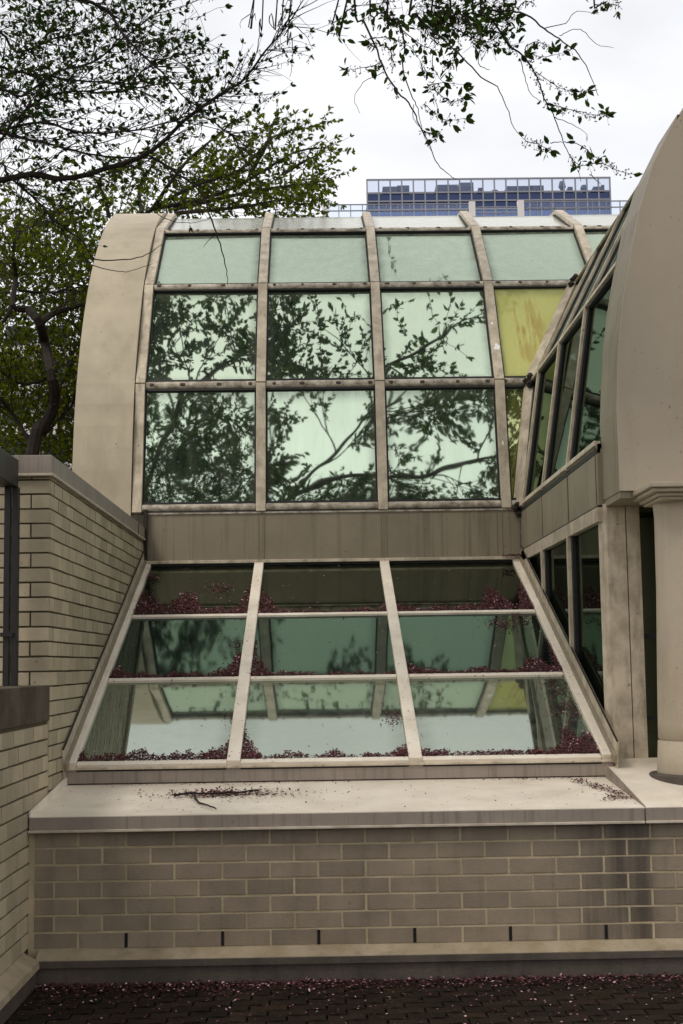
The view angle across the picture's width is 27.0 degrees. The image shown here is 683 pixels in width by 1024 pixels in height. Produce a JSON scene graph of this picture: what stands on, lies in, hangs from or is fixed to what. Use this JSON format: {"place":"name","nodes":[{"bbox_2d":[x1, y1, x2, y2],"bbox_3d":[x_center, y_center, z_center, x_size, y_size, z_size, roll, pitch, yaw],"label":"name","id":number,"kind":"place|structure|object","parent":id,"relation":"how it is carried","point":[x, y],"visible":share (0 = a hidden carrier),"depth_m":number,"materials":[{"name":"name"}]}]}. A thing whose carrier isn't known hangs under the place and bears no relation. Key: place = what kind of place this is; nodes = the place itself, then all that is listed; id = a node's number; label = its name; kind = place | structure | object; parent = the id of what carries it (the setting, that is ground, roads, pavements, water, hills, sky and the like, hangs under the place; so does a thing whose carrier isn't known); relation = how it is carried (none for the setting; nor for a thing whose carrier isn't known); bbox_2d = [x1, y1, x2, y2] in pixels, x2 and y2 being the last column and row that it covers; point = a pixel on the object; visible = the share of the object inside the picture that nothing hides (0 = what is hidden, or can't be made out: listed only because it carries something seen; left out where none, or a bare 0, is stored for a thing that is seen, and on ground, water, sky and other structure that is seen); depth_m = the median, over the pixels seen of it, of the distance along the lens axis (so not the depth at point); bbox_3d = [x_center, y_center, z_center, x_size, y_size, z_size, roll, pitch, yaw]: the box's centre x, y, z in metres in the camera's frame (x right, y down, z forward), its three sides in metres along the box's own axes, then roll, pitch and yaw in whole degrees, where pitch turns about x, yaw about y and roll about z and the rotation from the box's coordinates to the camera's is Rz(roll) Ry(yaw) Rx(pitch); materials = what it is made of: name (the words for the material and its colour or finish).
{"place":"outdoors","nodes":[
{"label":"outdoors","id":0,"kind":"place"},
{"bbox_2d":[0,325,77,468],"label":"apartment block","id":1,"kind":"structure","parent":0,"point":[7,332],"depth_m":45.37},
{"bbox_2d":[5,326,30,345],"bbox_3d":[-10.403,-5.620,45.727,0.800,0.730,0.050,-1,-6,-1],"label":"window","id":2,"kind":"structure","parent":1,"relation":"in","point":[7,332],"depth_m":45.72,"materials":[{"name":"grey glass"}]},
{"bbox_2d":[44,364,66,383],"bbox_3d":[-9.135,-4.393,45.612,0.800,0.730,0.050,-1,-6,-1],"label":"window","id":3,"kind":"structure","parent":1,"relation":"in","point":[56,364],"depth_m":45.61,"materials":[{"name":"grey glass"}]},
{"bbox_2d":[0,0,682,341],"label":"sky","id":4,"kind":"structure","parent":0,"point":[640,78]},
{"bbox_2d":[4,975,682,1023],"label":"pavement","id":5,"kind":"structure","parent":0,"point":[657,1009],"depth_m":7.39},
{"bbox_2d":[10,971,682,1023],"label":"pavement petals","id":6,"kind":"object","parent":5,"relation":"on","point":[293,982],"visible":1,"depth_m":7.81,"materials":[{"name":"plant"}]},
{"bbox_2d":[28,758,682,985],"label":"brick wall","id":7,"kind":"structure","parent":5,"relation":"on","point":[552,877],"depth_m":8.06,"materials":[{"name":"brick"}]},
{"bbox_2d":[173,789,258,808],"bbox_3d":[-0.762,1.709,8.457,0.520,0.060,0.606,-1,-6,-1],"label":"fallen twig","id":8,"kind":"object","parent":7,"relation":"on","point":[193,793],"visible":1,"depth_m":8.67,"materials":[{"name":"brown wood"}]},
{"bbox_2d":[76,553,635,809],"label":"ledge petals","id":9,"kind":"object","parent":7,"relation":"on","point":[212,795],"visible":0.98,"depth_m":8.75,"materials":[{"name":"plant"}]},
{"bbox_2d":[633,481,682,785],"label":"column","id":10,"kind":"structure","parent":7,"relation":"on","point":[664,500],"depth_m":8.87,"materials":[{"name":"concrete"}]},
{"bbox_2d":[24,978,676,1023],"bbox_3d":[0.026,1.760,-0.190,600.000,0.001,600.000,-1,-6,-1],"label":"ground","id":11,"kind":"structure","parent":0,"point":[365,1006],"depth_m":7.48,"materials":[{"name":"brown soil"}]},
{"bbox_2d":[0,685,49,1023],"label":"retaining wall","id":12,"kind":"structure","parent":11,"relation":"on","point":[24,713],"depth_m":7.74,"materials":[{"name":"beige brick"}]},
{"bbox_2d":[0,448,19,685],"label":"black railing","id":13,"kind":"object","parent":12,"relation":"on","point":[9,469],"visible":0.98,"depth_m":8.60,"materials":[{"name":"metal"}]},
{"bbox_2d":[0,455,145,792],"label":"side brick wall","id":14,"kind":"structure","parent":11,"relation":"on","point":[81,545],"depth_m":9.23,"materials":[{"name":"tan brick"},{"name":"stone coping"}]},
{"bbox_2d":[60,99,356,218],"bbox_3d":[-1.916,-1.121,21.320,4.390,10.367,3.588,-1,-6,-1],"label":"fan branched tree","id":15,"kind":"object","parent":11,"relation":"on","point":[220,174],"visible":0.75,"depth_m":21.03,"materials":[{"name":"green plant"}]},
{"bbox_2d":[61,210,618,784],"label":"glasshouse","id":16,"kind":"structure","parent":11,"relation":"on","point":[313,412],"depth_m":13.62,"materials":[{"name":"green glass"}]},
{"bbox_2d":[77,564,599,761],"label":"skylight petals","id":17,"kind":"object","parent":16,"relation":"in","point":[256,754],"visible":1,"depth_m":10.73,"materials":[{"name":"plant"}]},
{"bbox_2d":[519,108,682,758],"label":"side wing","id":18,"kind":"structure","parent":16,"relation":"attached to","point":[606,435],"depth_m":9.65,"materials":[{"name":"beige concrete"}]},
{"bbox_2d":[529,554,540,582],"bbox_3d":[1.760,0.664,12.792,0.012,0.551,1.270,-1,-6,-1],"label":"window pane","id":19,"kind":"structure","parent":18,"relation":"in","point":[535,561],"depth_m":12.72,"materials":[{"name":"black glass"}]},
{"bbox_2d":[548,541,568,638],"bbox_3d":[1.781,0.777,11.488,0.012,1.057,1.300,-1,-6,-1],"label":"window pane","id":20,"kind":"structure","parent":18,"relation":"in","point":[558,586],"depth_m":11.54,"materials":[{"name":"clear glass"}]},
{"bbox_2d":[575,525,604,711],"bbox_3d":[1.801,0.865,10.256,0.012,1.496,1.130,-1,-6,-1],"label":"window pane","id":21,"kind":"structure","parent":18,"relation":"in","point":[587,542],"depth_m":10.24,"materials":[{"name":"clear glass"}]},
{"bbox_2d":[322,200,626,216],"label":"roof terrace","id":22,"kind":"structure","parent":0,"point":[471,209],"depth_m":51.52,"materials":[{"name":"pale painted metal"},{"name":"concrete"}]},
{"bbox_2d":[366,177,611,216],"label":"office block","id":23,"kind":"structure","parent":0,"point":[462,192],"depth_m":61.95,"materials":[{"name":"blue glass"}]},
{"bbox_2d":[368,194,377,200],"bbox_3d":[1.369,-13.675,61.923,0.445,0.320,0.030,-1,-6,-1],"label":"window pane","id":24,"kind":"structure","parent":23,"relation":"in","point":[371,197],"depth_m":61.91,"materials":[{"name":"blue glass"}]},
{"bbox_2d":[368,203,377,208],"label":"window pane","id":25,"kind":"structure","parent":23,"relation":"in","point":[369,206],"depth_m":61.87,"materials":[{"name":"blue glass"}]},
{"bbox_2d":[368,211,377,216],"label":"window pane","id":26,"kind":"structure","parent":23,"relation":"in","point":[371,212],"depth_m":61.84,"materials":[{"name":"blue glass"}]},
{"bbox_2d":[379,194,389,200],"bbox_3d":[1.874,-13.682,61.931,0.445,0.320,0.030,-1,-6,-1],"label":"window pane","id":27,"kind":"structure","parent":23,"relation":"in","point":[383,197],"depth_m":61.91,"materials":[{"name":"blue glass"}]},
{"bbox_2d":[380,203,389,208],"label":"window pane","id":28,"kind":"structure","parent":23,"relation":"in","point":[381,206],"depth_m":61.88,"materials":[{"name":"blue glass"}]},
{"bbox_2d":[380,211,389,215],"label":"window pane","id":29,"kind":"structure","parent":23,"relation":"in","point":[382,213],"depth_m":61.84,"materials":[{"name":"blue glass"}]},
{"bbox_2d":[391,194,400,200],"bbox_3d":[2.379,-13.688,61.938,0.445,0.320,0.030,-1,-6,-1],"label":"window pane","id":30,"kind":"structure","parent":23,"relation":"in","point":[393,196],"depth_m":61.93,"materials":[{"name":"blue glass"}]},
{"bbox_2d":[391,202,400,208],"bbox_3d":[2.385,-13.311,61.898,0.445,0.320,0.030,-1,-6,-1],"label":"window pane","id":31,"kind":"structure","parent":23,"relation":"in","point":[392,206],"depth_m":61.88,"materials":[{"name":"blue glass"}]},
{"bbox_2d":[391,211,401,215],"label":"window pane","id":32,"kind":"structure","parent":23,"relation":"in","point":[393,213],"depth_m":61.85,"materials":[{"name":"blue glass"}]},
{"bbox_2d":[403,194,412,199],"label":"window pane","id":33,"kind":"structure","parent":23,"relation":"in","point":[405,196],"depth_m":61.93,"materials":[{"name":"blue glass"}]},
{"bbox_2d":[403,202,412,208],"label":"window pane","id":34,"kind":"structure","parent":23,"relation":"in","point":[404,206],"depth_m":61.88,"materials":[{"name":"blue glass"}]},
{"bbox_2d":[403,211,412,215],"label":"window pane","id":35,"kind":"structure","parent":23,"relation":"in","point":[405,213],"depth_m":61.85,"materials":[{"name":"blue glass"}]},
{"bbox_2d":[414,194,423,199],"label":"window pane","id":36,"kind":"structure","parent":23,"relation":"in","point":[416,196],"depth_m":61.94,"materials":[{"name":"blue glass"}]},
{"bbox_2d":[414,202,424,208],"bbox_3d":[3.395,-13.324,61.913,0.445,0.320,0.030,-1,-6,-1],"label":"window pane","id":37,"kind":"structure","parent":23,"relation":"in","point":[416,206],"depth_m":61.90,"materials":[{"name":"blue glass"}]},
{"bbox_2d":[415,211,424,215],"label":"window pane","id":38,"kind":"structure","parent":23,"relation":"in","point":[417,213],"depth_m":61.87,"materials":[{"name":"blue glass"}]},
{"bbox_2d":[426,194,435,199],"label":"window pane","id":39,"kind":"structure","parent":23,"relation":"in","point":[428,196],"depth_m":61.94,"materials":[{"name":"blue glass"}]},
{"bbox_2d":[426,202,435,208],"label":"window pane","id":40,"kind":"structure","parent":23,"relation":"in","point":[427,206],"depth_m":61.90,"materials":[{"name":"blue glass"}]},
{"bbox_2d":[426,211,435,215],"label":"window pane","id":41,"kind":"structure","parent":23,"relation":"in","point":[428,213],"depth_m":61.87,"materials":[{"name":"blue glass"}]},
{"bbox_2d":[437,194,447,199],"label":"window pane","id":42,"kind":"structure","parent":23,"relation":"in","point":[440,196],"depth_m":61.96,"materials":[{"name":"blue glass"}]},
{"bbox_2d":[438,202,447,208],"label":"window pane","id":43,"kind":"structure","parent":23,"relation":"in","point":[440,206],"depth_m":61.91,"materials":[{"name":"blue glass"}]},
{"bbox_2d":[438,211,447,215],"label":"window pane","id":44,"kind":"structure","parent":23,"relation":"in","point":[440,213],"depth_m":61.88,"materials":[{"name":"blue glass"}]},
{"bbox_2d":[449,193,458,199],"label":"window pane","id":45,"kind":"structure","parent":23,"relation":"in","point":[452,196],"depth_m":61.96,"materials":[{"name":"blue glass"}]},
{"bbox_2d":[449,202,458,207],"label":"window pane","id":46,"kind":"structure","parent":23,"relation":"in","point":[450,205],"depth_m":61.93,"materials":[{"name":"blue glass"}]},
{"bbox_2d":[449,210,458,215],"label":"window pane","id":47,"kind":"structure","parent":23,"relation":"in","point":[453,212],"depth_m":61.88,"materials":[{"name":"blue glass"}]},
{"bbox_2d":[461,202,468,207],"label":"window pane","id":48,"kind":"structure","parent":23,"relation":"in","point":[462,205],"depth_m":61.93,"materials":[{"name":"blue glass"}]},
{"bbox_2d":[461,193,470,199],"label":"window pane","id":49,"kind":"structure","parent":23,"relation":"in","point":[464,196],"depth_m":61.97,"materials":[{"name":"blue glass"}]},
{"bbox_2d":[472,193,481,199],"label":"window pane","id":50,"kind":"structure","parent":23,"relation":"in","point":[475,196],"depth_m":61.97,"materials":[{"name":"blue glass"}]},
{"bbox_2d":[475,202,482,206],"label":"window pane","id":51,"kind":"structure","parent":23,"relation":"in","point":[477,204],"depth_m":61.94,"materials":[{"name":"blue glass"}]},
{"bbox_2d":[476,210,482,215],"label":"window pane","id":52,"kind":"structure","parent":23,"relation":"in","point":[477,211],"depth_m":61.90,"materials":[{"name":"blue glass"}]},
{"bbox_2d":[484,193,493,199],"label":"window pane","id":53,"kind":"structure","parent":23,"relation":"in","point":[487,196],"depth_m":61.99,"materials":[{"name":"blue glass"}]},
{"bbox_2d":[484,202,493,205],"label":"window pane","id":54,"kind":"structure","parent":23,"relation":"in","point":[485,203],"depth_m":61.94,"materials":[{"name":"blue glass"}]},
{"bbox_2d":[484,210,493,215],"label":"window pane","id":55,"kind":"structure","parent":23,"relation":"in","point":[487,211],"depth_m":61.91,"materials":[{"name":"blue glass"}]},
{"bbox_2d":[495,193,505,198],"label":"window pane","id":56,"kind":"structure","parent":23,"relation":"in","point":[498,195],"depth_m":61.99,"materials":[{"name":"blue glass"}]},
{"bbox_2d":[496,201,505,205],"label":"window pane","id":57,"kind":"structure","parent":23,"relation":"in","point":[499,203],"depth_m":61.96,"materials":[{"name":"blue glass"}]},
{"bbox_2d":[497,210,505,215],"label":"window pane","id":58,"kind":"structure","parent":23,"relation":"in","point":[497,210],"depth_m":61.91,"materials":[{"name":"blue glass"}]},
{"bbox_2d":[507,193,516,198],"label":"window pane","id":59,"kind":"structure","parent":23,"relation":"in","point":[509,195],"depth_m":62.00,"materials":[{"name":"blue glass"}]},
{"bbox_2d":[507,201,516,207],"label":"window pane","id":60,"kind":"structure","parent":23,"relation":"in","point":[509,203],"depth_m":61.96,"materials":[{"name":"blue glass"}]},
{"bbox_2d":[507,210,516,215],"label":"window pane","id":61,"kind":"structure","parent":23,"relation":"in","point":[507,210],"depth_m":61.93,"materials":[{"name":"blue glass"}]},
{"bbox_2d":[519,193,528,198],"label":"window pane","id":62,"kind":"structure","parent":23,"relation":"in","point":[521,195],"depth_m":62.00,"materials":[{"name":"blue glass"}]},
{"bbox_2d":[524,210,528,215],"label":"window pane","id":63,"kind":"structure","parent":23,"relation":"in","point":[526,212],"depth_m":61.93,"materials":[{"name":"blue glass"}]},
{"bbox_2d":[530,193,539,198],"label":"window pane","id":64,"kind":"structure","parent":23,"relation":"in","point":[532,195],"depth_m":62.02,"materials":[{"name":"blue glass"}]},
{"bbox_2d":[530,202,539,206],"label":"window pane","id":65,"kind":"structure","parent":23,"relation":"in","point":[533,204],"depth_m":61.97,"materials":[{"name":"blue glass"}]},
{"bbox_2d":[531,210,540,215],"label":"window pane","id":66,"kind":"structure","parent":23,"relation":"in","point":[533,212],"depth_m":61.93,"materials":[{"name":"blue glass"}]},
{"bbox_2d":[542,202,550,206],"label":"window pane","id":67,"kind":"structure","parent":23,"relation":"in","point":[544,204],"depth_m":61.99,"materials":[{"name":"blue glass"}]},
{"bbox_2d":[542,209,550,215],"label":"window pane","id":68,"kind":"structure","parent":23,"relation":"in","point":[546,212],"depth_m":61.94,"materials":[{"name":"blue glass"}]},
{"bbox_2d":[542,193,551,198],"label":"window pane","id":69,"kind":"structure","parent":23,"relation":"in","point":[544,195],"depth_m":62.02,"materials":[{"name":"blue glass"}]},
{"bbox_2d":[553,192,562,198],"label":"window pane","id":70,"kind":"structure","parent":23,"relation":"in","point":[556,195],"depth_m":62.03,"materials":[{"name":"blue glass"}]},
{"bbox_2d":[554,202,563,206],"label":"window pane","id":71,"kind":"structure","parent":23,"relation":"in","point":[556,204],"depth_m":61.99,"materials":[{"name":"blue glass"}]},
{"bbox_2d":[565,192,574,198],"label":"window pane","id":72,"kind":"structure","parent":23,"relation":"in","point":[568,195],"depth_m":62.03,"materials":[{"name":"blue glass"}]},
{"bbox_2d":[565,202,574,206],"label":"window pane","id":73,"kind":"structure","parent":23,"relation":"in","point":[567,204],"depth_m":62.00,"materials":[{"name":"blue glass"}]},
{"bbox_2d":[566,209,574,214],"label":"window pane","id":74,"kind":"structure","parent":23,"relation":"in","point":[570,211],"depth_m":61.96,"materials":[{"name":"blue glass"}]},
{"bbox_2d":[576,192,585,198],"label":"window pane","id":75,"kind":"structure","parent":23,"relation":"in","point":[580,195],"depth_m":62.05,"materials":[{"name":"blue glass"}]},
{"bbox_2d":[577,202,586,206],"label":"window pane","id":76,"kind":"structure","parent":23,"relation":"in","point":[581,204],"depth_m":62.00,"materials":[{"name":"blue glass"}]},
{"bbox_2d":[577,209,586,214],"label":"window pane","id":77,"kind":"structure","parent":23,"relation":"in","point":[581,211],"depth_m":61.97,"materials":[{"name":"blue glass"}]},
{"bbox_2d":[588,192,597,198],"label":"window pane","id":78,"kind":"structure","parent":23,"relation":"in","point":[591,195],"depth_m":62.05,"materials":[{"name":"blue glass"}]},
{"bbox_2d":[588,202,597,206],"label":"window pane","id":79,"kind":"structure","parent":23,"relation":"in","point":[595,204],"depth_m":62.00,"materials":[{"name":"blue glass"}]},
{"bbox_2d":[589,209,598,214],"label":"window pane","id":80,"kind":"structure","parent":23,"relation":"in","point":[595,211],"depth_m":61.97,"materials":[{"name":"blue glass"}]},
{"bbox_2d":[600,192,608,197],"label":"window pane","id":81,"kind":"structure","parent":23,"relation":"in","point":[602,194],"depth_m":62.06,"materials":[{"name":"blue glass"}]},
{"bbox_2d":[600,202,609,206],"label":"window pane","id":82,"kind":"structure","parent":23,"relation":"in","point":[602,204],"depth_m":62.02,"materials":[{"name":"blue glass"}]},
{"bbox_2d":[600,209,609,214],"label":"window pane","id":83,"kind":"structure","parent":23,"relation":"in","point":[602,211],"depth_m":61.99,"materials":[{"name":"blue glass"}]},
{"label":"terrace ground","id":84,"kind":"structure","parent":0,"visible":0},
{"bbox_2d":[0,119,135,469],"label":"crooked tree","id":85,"kind":"object","parent":84,"relation":"on","point":[41,424],"visible":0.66,"depth_m":18.19,"materials":[{"name":"green plant"}]},
{"bbox_2d":[0,0,360,292],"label":"spreading tree","id":86,"kind":"object","parent":84,"relation":"on","point":[19,115],"visible":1,"depth_m":9.76,"materials":[{"name":"green plant"}]},
{"bbox_2d":[240,0,642,181],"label":"overhanging tree","id":87,"kind":"object","parent":84,"relation":"on","point":[435,25],"visible":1,"depth_m":8.30,"materials":[{"name":"green plant"}]}
]}

